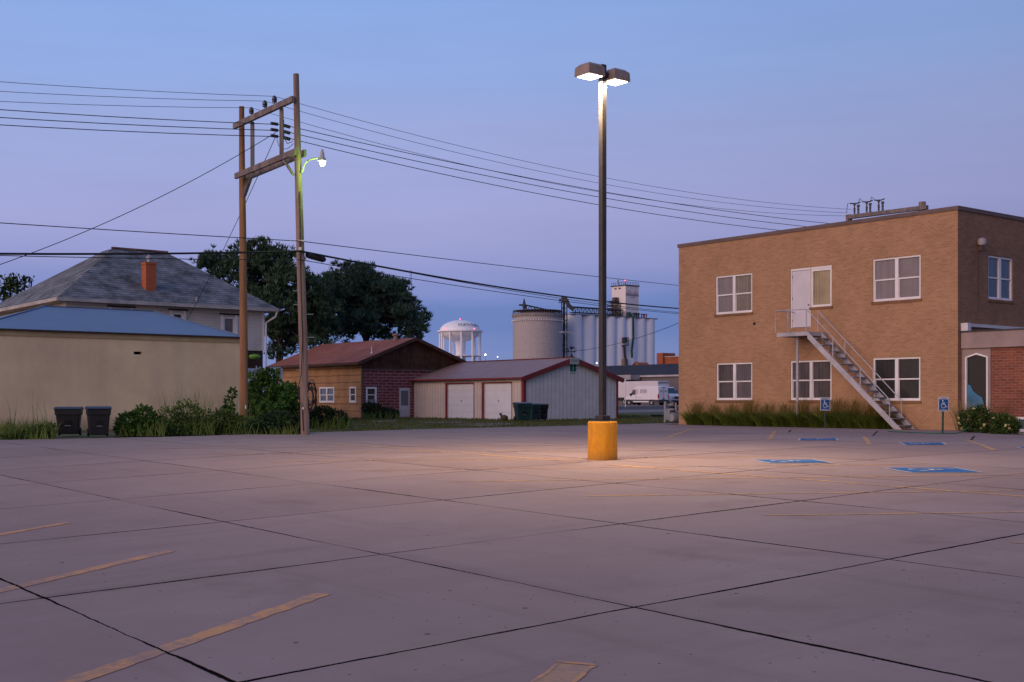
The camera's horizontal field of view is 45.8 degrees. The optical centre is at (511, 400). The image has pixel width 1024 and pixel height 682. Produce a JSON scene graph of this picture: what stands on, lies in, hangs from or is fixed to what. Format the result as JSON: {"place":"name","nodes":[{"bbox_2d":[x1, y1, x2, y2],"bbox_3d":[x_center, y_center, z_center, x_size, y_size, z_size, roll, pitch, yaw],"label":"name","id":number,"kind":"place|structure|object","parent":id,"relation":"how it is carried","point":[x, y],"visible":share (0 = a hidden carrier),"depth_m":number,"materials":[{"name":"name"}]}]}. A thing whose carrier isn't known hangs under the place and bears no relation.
{"place":"outdoors","nodes":[
{"label":"outdoors","id":0,"kind":"place"},
{"bbox_2d":[0,412,678,439],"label":"lawn","id":1,"kind":"structure","parent":0,"point":[111,433],"depth_m":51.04,"materials":[{"name":"green plant"}]},
{"bbox_2d":[0,394,61,439],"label":"grass clump","id":2,"kind":"object","parent":1,"relation":"on","point":[44,430],"visible":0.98,"depth_m":37.99,"materials":[{"name":"green plant"}]},
{"bbox_2d":[53,407,83,435],"bbox_3d":[-14.689,0.685,40.181,0.871,0.966,0.699,0,0,-12],"label":"wheelie bin","id":3,"kind":"object","parent":1,"relation":"on","point":[68,419],"visible":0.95,"depth_m":39.92,"materials":[{"name":"black plastic"}]},
{"bbox_2d":[85,406,111,435],"bbox_3d":[-13.408,0.677,39.286,0.777,0.986,0.718,0,0,-24],"label":"wheelie bin","id":4,"kind":"object","parent":1,"relation":"on","point":[98,418],"visible":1,"depth_m":39.04,"materials":[{"name":"black plastic"}]},
{"bbox_2d":[0,305,239,429],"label":"stucco building","id":5,"kind":"structure","parent":1,"relation":"on","point":[120,361],"depth_m":48.29,"materials":[{"name":"beige paint"}]},
{"bbox_2d":[110,403,169,436],"bbox_3d":[-12.302,0.667,40.303,2.538,1.209,2.393,0,0,0],"label":"shrub","id":6,"kind":"object","parent":1,"relation":"on","point":[138,423],"visible":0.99,"depth_m":39.55,"materials":[{"name":"green plant"}]},
{"bbox_2d":[156,387,219,435],"bbox_3d":[-11.175,0.316,41.371,2.918,1.920,2.552,0,0,0],"label":"shrub","id":7,"kind":"object","parent":1,"relation":"on","point":[186,424],"visible":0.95,"depth_m":40.62,"materials":[{"name":"green plant"}]},
{"bbox_2d":[201,392,258,434],"bbox_3d":[-9.816,0.390,42.133,2.503,1.739,2.646,0,0,0],"label":"shrub","id":8,"kind":"object","parent":1,"relation":"on","point":[231,423],"visible":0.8,"depth_m":41.30,"materials":[{"name":"green plant"}]},
{"bbox_2d":[222,386,238,419],"bbox_3d":[-11.361,0.319,48.587,0.844,1.792,3.861,0,0,-17],"label":"sapling","id":9,"kind":"object","parent":1,"relation":"on","point":[230,390],"visible":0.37,"depth_m":47.45,"materials":[{"name":"green plant"}]},
{"bbox_2d":[189,235,344,370],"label":"broadleaf tree","id":10,"kind":"object","parent":1,"relation":"on","point":[273,287],"visible":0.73,"depth_m":90.30,"materials":[{"name":"green broadleaf foliage"},{"name":"dark bark"}]},
{"bbox_2d":[233,73,313,434],"bbox_3d":[-8.411,-4.621,41.544,0.840,12.216,5.137,0,0,-39],"label":"utility pole frame","id":11,"kind":"object","parent":1,"relation":"on","point":[295,155],"visible":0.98,"depth_m":40.50,"materials":[{"name":"wood"}]},
{"bbox_2d":[0,132,275,264],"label":"service drop","id":12,"kind":"object","parent":11,"relation":"attached to","point":[140,206],"visible":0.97,"depth_m":38.43,"materials":[{"name":"black rubber"}]},
{"bbox_2d":[187,138,274,319],"bbox_3d":[-11.747,-6.287,49.240,0.024,5.011,19.130,0,0,-24],"label":"service drop","id":13,"kind":"object","parent":11,"relation":"attached to","point":[232,230],"visible":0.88,"depth_m":47.68,"materials":[{"name":"black rubber"}]},
{"bbox_2d":[307,379,316,411],"bbox_3d":[-6.594,-0.154,39.769,0.395,1.082,0.090,0,0,0],"label":"cable coil","id":14,"kind":"object","parent":11,"relation":"hanging from","point":[313,401],"visible":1,"depth_m":39.75,"materials":[{"name":"black rubber"}]},
{"bbox_2d":[301,149,325,172],"bbox_3d":[-6.470,-7.796,39.421,1.054,0.668,0.255,0,0,34],"label":"security light","id":15,"kind":"object","parent":11,"relation":"attached to","point":[322,159],"visible":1,"depth_m":39.15,"materials":[{"name":"paint"}]},
{"bbox_2d":[0,255,677,313],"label":"telephone cable","id":16,"kind":"object","parent":11,"relation":"attached to","point":[303,260],"visible":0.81,"depth_m":39.13,"materials":[{"name":"black rubber"}]},
{"bbox_2d":[0,250,678,308],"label":"telephone cable","id":17,"kind":"object","parent":11,"relation":"attached to","point":[167,253],"visible":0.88,"depth_m":38.96,"materials":[{"name":"black rubber"}]},
{"bbox_2d":[305,253,325,261],"bbox_3d":[-6.537,-4.781,40.468,0.230,0.247,1.185,0,0,21],"label":"cable closure","id":18,"kind":"object","parent":17,"relation":"hanging from","point":[315,257],"visible":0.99,"depth_m":40.29,"materials":[{"name":"black plastic"}]},
{"bbox_2d":[0,222,678,285],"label":"telephone cable","id":19,"kind":"object","parent":11,"relation":"attached to","point":[301,241],"visible":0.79,"depth_m":39.30,"materials":[{"name":"black rubber"}]},
{"bbox_2d":[0,124,774,229],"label":"power line","id":20,"kind":"object","parent":11,"relation":"attached to","point":[359,155],"visible":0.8,"depth_m":42.29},
{"bbox_2d":[0,117,805,226],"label":"power line","id":21,"kind":"object","parent":11,"relation":"attached to","point":[371,151],"visible":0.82,"depth_m":42.66,"materials":[{"name":"black metal"}]},
{"bbox_2d":[0,109,827,223],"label":"power line","id":22,"kind":"object","parent":11,"relation":"attached to","point":[377,146],"visible":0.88,"depth_m":42.80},
{"bbox_2d":[0,101,831,215],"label":"power line","id":23,"kind":"object","parent":11,"relation":"attached to","point":[370,141],"visible":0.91,"depth_m":44.17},
{"bbox_2d":[0,81,838,208],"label":"power line","id":24,"kind":"object","parent":11,"relation":"attached to","point":[386,127],"visible":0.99,"depth_m":43.23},
{"bbox_2d":[0,91,843,212],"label":"power line","id":25,"kind":"object","parent":11,"relation":"attached to","point":[392,136],"visible":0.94,"depth_m":44.25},
{"bbox_2d":[302,251,678,312],"bbox_3d":[2.572,-4.857,55.759,0.024,0.444,37.559,0,0,30],"label":"telephone cable","id":26,"kind":"object","parent":11,"relation":"attached to","point":[470,283],"visible":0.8,"depth_m":47.95,"materials":[{"name":"black rubber"}]},
{"bbox_2d":[248,366,299,418],"bbox_3d":[-9.498,-0.066,48.522,2.664,2.568,4.253,0,0,-13],"label":"shrub","id":27,"kind":"object","parent":1,"relation":"on","point":[271,392],"visible":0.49,"depth_m":47.24,"materials":[{"name":"green plant"}]},
{"bbox_2d":[254,399,271,414],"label":"vine","id":28,"kind":"object","parent":27,"relation":"on","point":[260,407],"visible":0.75,"depth_m":46.11,"materials":[{"name":"green plant"}]},
{"bbox_2d":[276,381,294,408],"bbox_3d":[-8.655,-0.196,46.289,0.751,1.068,0.771,0,0,0],"label":"vine","id":29,"kind":"object","parent":27,"relation":"on","point":[281,397],"visible":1,"depth_m":46.14,"materials":[{"name":"green plant"}]},
{"bbox_2d":[266,367,282,387],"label":"white fence","id":30,"kind":"object","parent":1,"relation":"on","point":[281,375],"visible":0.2,"depth_m":66.18,"materials":[{"name":"paint"}]},
{"bbox_2d":[241,409,315,433],"bbox_3d":[-8.009,0.760,41.528,2.867,0.969,2.724,0,0,0],"label":"shrub","id":31,"kind":"object","parent":1,"relation":"on","point":[277,421],"visible":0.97,"depth_m":40.52,"materials":[{"name":"green plant"}]},
{"bbox_2d":[309,405,351,428],"bbox_3d":[-7.462,0.680,49.202,2.102,1.083,4.130,0,0,-8],"label":"shrub","id":32,"kind":"object","parent":1,"relation":"on","point":[329,420],"visible":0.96,"depth_m":47.74,"materials":[{"name":"green plant"}]},
{"bbox_2d":[268,333,464,417],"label":"house","id":33,"kind":"structure","parent":1,"relation":"on","point":[350,378],"depth_m":79.20,"materials":[{"name":"beige wood"}]},
{"bbox_2d":[319,387,333,402],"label":"window","id":34,"kind":"structure","parent":33,"relation":"in","point":[326,395],"depth_m":80.45,"materials":[{"name":"white paint"}]},
{"bbox_2d":[349,387,355,402],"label":"window","id":35,"kind":"structure","parent":33,"relation":"in","point":[352,390],"depth_m":77.98,"materials":[{"name":"white paint"}]},
{"bbox_2d":[366,387,376,402],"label":"window","id":36,"kind":"structure","parent":33,"relation":"in","point":[371,392],"depth_m":77.50,"materials":[{"name":"white paint"}]},
{"bbox_2d":[399,388,409,416],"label":"door","id":37,"kind":"structure","parent":33,"relation":"in","point":[404,393],"depth_m":79.01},
{"bbox_2d":[308,259,432,342],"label":"broadleaf tree","id":38,"kind":"object","parent":1,"relation":"on","point":[371,305],"visible":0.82,"depth_m":96.71,"materials":[{"name":"green broadleaf foliage"},{"name":"dark bark"}]},
{"bbox_2d":[361,400,400,418],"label":"shrub","id":39,"kind":"object","parent":1,"relation":"on","point":[380,411],"visible":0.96,"depth_m":72.71,"materials":[{"name":"green plant"}]},
{"bbox_2d":[499,413,507,420],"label":"duck ornament","id":40,"kind":"object","parent":1,"relation":"on","point":[503,417],"visible":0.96,"depth_m":67.17,"materials":[{"name":"brown paint"}]},
{"bbox_2d":[410,345,623,419],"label":"metal garage","id":41,"kind":"structure","parent":1,"relation":"on","point":[565,387],"depth_m":73.59,"materials":[{"name":"white metal"}]},
{"bbox_2d":[449,384,473,418],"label":"garage door","id":42,"kind":"structure","parent":41,"relation":"in","point":[461,396],"depth_m":75.45,"materials":[{"name":"metal"}]},
{"bbox_2d":[485,383,510,419],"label":"garage door","id":43,"kind":"structure","parent":41,"relation":"in","point":[497,395],"depth_m":72.58,"materials":[{"name":"metal"}]},
{"bbox_2d":[512,402,532,420],"bbox_3d":[0.539,0.592,63.829,0.875,1.016,0.776,0,0,-22],"label":"wheelie bin","id":44,"kind":"object","parent":1,"relation":"on","point":[522,410],"visible":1,"depth_m":63.57,"materials":[{"name":"green plastic"}]},
{"bbox_2d":[530,403,541,419],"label":"wheelie bin","id":45,"kind":"object","parent":1,"relation":"on","point":[535,411],"visible":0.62,"depth_m":66.34,"materials":[{"name":"green plastic"}]},
{"bbox_2d":[537,404,548,419],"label":"wheelie bin","id":46,"kind":"object","parent":1,"relation":"on","point":[543,412],"visible":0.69,"depth_m":67.10,"materials":[{"name":"black plastic"}]},
{"bbox_2d":[420,421,468,422],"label":"concrete path","id":47,"kind":"structure","parent":0,"point":[444,422],"depth_m":61.32,"materials":[{"name":"grey concrete"}]},
{"bbox_2d":[454,422,515,425],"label":"concrete path","id":48,"kind":"structure","parent":0,"point":[476,424],"depth_m":56.11,"materials":[{"name":"grey concrete"}]},
{"bbox_2d":[0,423,1023,681],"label":"parking lot","id":49,"kind":"structure","parent":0,"point":[676,553],"depth_m":12.65,"materials":[{"name":"concrete"}]},
{"bbox_2d":[574,62,629,459],"bbox_3d":[1.931,-2.901,25.839,1.199,8.509,0.637,0,0,-38],"label":"parking lot lamp","id":50,"kind":"object","parent":49,"relation":"on","point":[602,435],"visible":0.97,"depth_m":25.77,"materials":[{"name":"metal"}]},
{"bbox_2d":[664,402,678,422],"bbox_3d":[7.837,0.575,59.415,0.660,1.050,0.970,0,0,-38],"label":"gas meter","id":51,"kind":"object","parent":49,"relation":"on","point":[671,414],"visible":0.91,"depth_m":59.27,"materials":[{"name":"grey paint"}]},
{"bbox_2d":[820,397,829,427],"bbox_3d":[12.450,0.590,48.231,0.395,1.422,0.061,1,0,-6],"label":"accessible parking sign","id":52,"kind":"object","parent":49,"relation":"on","point":[824,404],"visible":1,"depth_m":48.21,"materials":[{"name":"blue metal"}]},
{"bbox_2d":[888,427,968,433],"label":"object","id":53,"kind":"object","parent":49,"relation":"on","point":[929,433],"visible":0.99,"depth_m":40.24,"materials":[{"name":"grey concrete"}]},
{"bbox_2d":[938,397,948,432],"bbox_3d":[14.348,0.593,40.346,0.358,1.418,0.061,1,0,-6],"label":"accessible parking sign","id":54,"kind":"object","parent":49,"relation":"on","point":[943,404],"visible":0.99,"depth_m":40.33,"materials":[{"name":"blue metal"}]},
{"bbox_2d":[0,0,1023,391],"label":"sky","id":55,"kind":"structure","parent":0,"point":[828,104],"materials":[{"name":"blue"}]},
{"bbox_2d":[618,406,678,409],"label":"street","id":56,"kind":"structure","parent":0,"point":[640,408],"depth_m":134.17,"materials":[{"name":"grey asphalt"}]},
{"bbox_2d":[618,409,678,412],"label":"pavement","id":57,"kind":"structure","parent":0,"point":[634,411],"depth_m":107.47,"materials":[{"name":"concrete"}]},
{"bbox_2d":[618,405,678,406],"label":"pavement","id":58,"kind":"structure","parent":0,"point":[642,405],"depth_m":169.25,"materials":[{"name":"concrete"}]},
{"bbox_2d":[559,331,579,358],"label":"street lamp","id":59,"kind":"object","parent":58,"relation":"on","point":[578,338],"visible":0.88,"depth_m":164.94,"materials":[{"name":"metal"}]},
{"bbox_2d":[624,386,668,404],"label":"cargo van","id":60,"kind":"object","parent":58,"relation":"on","point":[638,395],"visible":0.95,"depth_m":172.56,"materials":[{"name":"white metal"}]},
{"bbox_2d":[618,381,678,404],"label":"box truck","id":61,"kind":"object","parent":58,"relation":"on","point":[672,392],"visible":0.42,"depth_m":179.63,"materials":[{"name":"metal"}]},
{"bbox_2d":[678,400,710,424],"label":"ornamental grass","id":62,"kind":"object","parent":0,"point":[692,419],"depth_m":54.71,"materials":[{"name":"green plant"}]},
{"bbox_2d":[697,402,729,424],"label":"ornamental grass","id":63,"kind":"object","parent":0,"point":[709,420],"depth_m":53.84,"materials":[{"name":"green plant"}]},
{"bbox_2d":[712,401,746,425],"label":"ornamental grass","id":64,"kind":"object","parent":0,"point":[725,419],"depth_m":53.07,"materials":[{"name":"green plant"}]},
{"bbox_2d":[725,397,772,425],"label":"ornamental grass","id":65,"kind":"object","parent":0,"point":[749,407],"depth_m":52.26,"materials":[{"name":"green plant"}]},
{"bbox_2d":[745,399,778,426],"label":"ornamental grass","id":66,"kind":"object","parent":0,"point":[761,420],"depth_m":51.53,"materials":[{"name":"green plant"}]},
{"bbox_2d":[760,400,800,426],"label":"ornamental grass","id":67,"kind":"object","parent":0,"point":[779,421],"depth_m":50.81,"materials":[{"name":"green plant"}]},
{"bbox_2d":[780,397,822,426],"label":"ornamental grass","id":68,"kind":"object","parent":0,"point":[796,420],"depth_m":50.08,"materials":[{"name":"green plant"}]},
{"bbox_2d":[666,424,958,430],"bbox_3d":[12.111,1.120,50.757,1.970,0.001,15.280,0,0,-38],"label":"planting bed","id":69,"kind":"object","parent":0,"point":[814,427],"visible":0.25,"depth_m":50.32,"materials":[{"name":"soil"}]},
{"bbox_2d":[810,396,862,427],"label":"ornamental grass","id":70,"kind":"object","parent":69,"relation":"on","point":[832,421],"depth_m":48.66,"materials":[{"name":"green plant"}]},
{"bbox_2d":[848,403,894,428],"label":"ornamental grass","id":71,"kind":"object","parent":69,"relation":"on","point":[864,424],"depth_m":47.54,"materials":[{"name":"green plant"}]},
{"bbox_2d":[799,401,832,427],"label":"ornamental grass","id":72,"kind":"object","parent":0,"point":[814,421],"depth_m":49.34,"materials":[{"name":"green plant"}]},
{"bbox_2d":[827,397,873,427],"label":"ornamental grass","id":73,"kind":"object","parent":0,"point":[855,405],"depth_m":48.06,"materials":[{"name":"green plant"}]},
{"bbox_2d":[855,403,901,428],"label":"ornamental grass","id":74,"kind":"object","parent":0,"point":[882,424],"depth_m":47.04,"materials":[{"name":"green plant"}]},
{"bbox_2d":[966,396,1016,431],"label":"dry grass","id":75,"kind":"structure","parent":0,"point":[1005,412],"depth_m":43.06,"materials":[{"name":"plant"}]},
{"bbox_2d":[978,431,1023,434],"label":"planting bed","id":76,"kind":"object","parent":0,"point":[1012,434],"visible":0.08,"depth_m":40.35,"materials":[{"name":"soil"}]},
{"bbox_2d":[949,398,990,430],"bbox_3d":[16.548,0.456,43.984,0.567,1.293,1.991,0,0,-38],"label":"rose bush","id":77,"kind":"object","parent":76,"relation":"on","point":[956,415],"depth_m":44.15,"materials":[{"name":"green plant"}]},
{"bbox_2d":[957,404,1023,433],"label":"rose bush","id":78,"kind":"object","parent":76,"relation":"on","point":[1007,423],"visible":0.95,"depth_m":41.28,"materials":[{"name":"green plant"}]},
{"bbox_3d":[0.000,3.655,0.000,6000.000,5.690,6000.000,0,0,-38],"label":"ground","id":79,"kind":"structure","parent":0,"visible":0},
{"bbox_2d":[0,272,34,301],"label":"broadleaf tree","id":80,"kind":"object","parent":79,"relation":"on","point":[13,283],"visible":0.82,"depth_m":79.89,"materials":[{"name":"green plant"}]},
{"bbox_2d":[0,247,278,417],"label":"white house","id":81,"kind":"structure","parent":79,"relation":"on","point":[174,287],"depth_m":61.27,"materials":[{"name":"white painted siding"},{"name":"grey shingle"},{"name":"orange-red brick"}]},
{"bbox_2d":[173,312,182,318],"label":"window","id":82,"kind":"structure","parent":81,"relation":"in","point":[180,315],"depth_m":60.26,"materials":[{"name":"white paint"}]},
{"bbox_2d":[224,317,234,332],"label":"window","id":83,"kind":"structure","parent":81,"relation":"in","point":[229,322],"depth_m":61.99,"materials":[{"name":"white paint"}]},
{"bbox_2d":[248,354,260,382],"bbox_3d":[-12.960,-1.580,60.964,0.646,1.506,0.658,0,0,7],"label":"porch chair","id":84,"kind":"object","parent":81,"relation":"on","point":[254,356],"visible":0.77,"depth_m":60.81,"materials":[{"name":"plastic"}]},
{"bbox_2d":[437,319,482,360],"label":"water tower","id":85,"kind":"structure","parent":79,"relation":"on","point":[460,332],"depth_m":613.75,"materials":[{"name":"metal"}]},
{"bbox_2d":[511,309,563,358],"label":"grain bin","id":86,"kind":"object","parent":79,"relation":"on","point":[536,334],"visible":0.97,"depth_m":431.21,"materials":[{"name":"metal"}]},
{"bbox_2d":[519,299,559,312],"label":"conveyor bridge","id":87,"kind":"structure","parent":86,"relation":"on","point":[524,305],"depth_m":436.09,"materials":[{"name":"metal"}]},
{"bbox_2d":[558,297,574,356],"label":"elevator leg","id":88,"kind":"object","parent":79,"relation":"on","point":[570,306],"visible":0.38,"depth_m":439.50,"materials":[{"name":"metal"}]},
{"bbox_2d":[562,280,657,365],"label":"grain elevator","id":89,"kind":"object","parent":79,"relation":"on","point":[623,325],"visible":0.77,"depth_m":461.03,"materials":[{"name":"metal"}]},
{"bbox_2d":[597,364,678,404],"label":"dark roofed building","id":90,"kind":"structure","parent":79,"relation":"on","point":[661,372],"depth_m":195.37,"materials":[{"name":"metal"}]},
{"bbox_2d":[632,361,648,364],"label":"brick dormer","id":91,"kind":"object","parent":79,"relation":"on","point":[640,363],"visible":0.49,"depth_m":235.33,"materials":[{"name":"brick"}]},
{"bbox_2d":[657,353,678,363],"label":"orange brick building","id":92,"kind":"structure","parent":79,"relation":"on","point":[667,358],"depth_m":244.96,"materials":[{"name":"orange brick"}]},
{"bbox_2d":[677,205,1023,429],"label":"brick office building","id":93,"kind":"structure","parent":79,"relation":"on","point":[895,300],"depth_m":49.18,"materials":[{"name":"brown brick"}]},
{"bbox_2d":[567,323,677,351],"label":"service drop","id":94,"kind":"object","parent":93,"relation":"attached to","point":[632,339],"visible":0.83,"depth_m":103.63,"materials":[{"name":"black rubber"}]},
{"bbox_2d":[716,273,751,314],"bbox_3d":[9.956,-4.752,54.169,0.094,1.719,2.115,0,0,-38],"label":"window","id":95,"kind":"structure","parent":93,"relation":"in","point":[733,292],"depth_m":54.12,"materials":[{"name":"white glass"}]},
{"bbox_2d":[717,362,751,399],"bbox_3d":[9.967,-0.850,54.154,0.094,1.661,2.078,0,0,-38],"label":"window","id":96,"kind":"structure","parent":93,"relation":"in","point":[734,382],"depth_m":54.12,"materials":[{"name":"white paint"}]},
{"bbox_2d":[792,270,809,327],"bbox_3d":[12.226,-4.295,51.245,0.120,2.384,0.931,0,0,-38],"label":"door","id":97,"kind":"structure","parent":93,"relation":"in","point":[801,279],"depth_m":51.25,"materials":[{"name":"metal"}]},
{"bbox_2d":[791,360,830,399],"bbox_3d":[12.577,-0.850,50.857,0.094,1.662,2.098,0,0,-38],"label":"window","id":98,"kind":"structure","parent":93,"relation":"in","point":[814,375],"depth_m":50.81,"materials":[{"name":"white paint"}]},
{"bbox_2d":[811,267,831,306],"bbox_3d":[12.908,-4.701,50.446,0.090,1.584,1.054,0,0,-38],"label":"window","id":99,"kind":"structure","parent":93,"relation":"in","point":[821,279],"depth_m":50.49,"materials":[{"name":"white paint"}]},
{"bbox_2d":[775,309,914,429],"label":"exterior staircase","id":100,"kind":"structure","parent":93,"relation":"attached to","point":[853,382],"depth_m":48.41,"materials":[{"name":"white metal"}]},
{"bbox_2d":[846,197,928,220],"bbox_3d":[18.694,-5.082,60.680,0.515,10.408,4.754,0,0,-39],"label":"rooftop equipment","id":101,"kind":"object","parent":93,"relation":"on","point":[920,207],"visible":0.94,"depth_m":60.85,"materials":[{"name":"grey metal"}]},
{"bbox_2d":[873,255,920,301],"bbox_3d":[15.142,-4.786,47.620,0.094,1.693,2.149,0,0,-38],"label":"window","id":102,"kind":"structure","parent":93,"relation":"in","point":[895,278],"depth_m":47.57,"materials":[{"name":"grey glass"}]},
{"bbox_2d":[874,357,919,400],"bbox_3d":[15.139,-0.841,47.627,0.094,1.694,2.128,0,0,-38],"label":"window","id":103,"kind":"structure","parent":93,"relation":"in","point":[901,374],"depth_m":47.55,"materials":[{"name":"white paint"}]},
{"bbox_2d":[988,255,1011,300],"bbox_3d":[19.057,-4.769,47.426,1.783,1.680,0.094,0,0,-38],"label":"window","id":104,"kind":"structure","parent":93,"relation":"in","point":[999,268],"depth_m":47.40,"materials":[{"name":"glass"}]},
{"bbox_2d":[960,323,1023,431],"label":"brick annex","id":105,"kind":"object","parent":79,"relation":"on","point":[992,366],"visible":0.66,"depth_m":44.61,"materials":[{"name":"brick"}]},
{"bbox_2d":[967,385,983,407],"bbox_3d":[17.288,-0.089,45.270,0.022,1.034,0.710,0,0,-38],"label":"blue sculpture","id":106,"kind":"object","parent":105,"relation":"in","point":[972,393],"visible":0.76,"depth_m":45.33,"materials":[{"name":"paint"}]},
{"bbox_2d":[965,353,987,415],"bbox_3d":[17.354,-0.527,45.203,0.150,2.503,0.917,0,0,-38],"label":"window","id":107,"kind":"structure","parent":105,"relation":"in","point":[976,364],"depth_m":45.22,"materials":[{"name":"white paint"}]},
{"bbox_2d":[1016,417,1023,431],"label":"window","id":108,"kind":"structure","parent":105,"relation":"in","point":[1021,418],"depth_m":43.87,"materials":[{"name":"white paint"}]}
]}

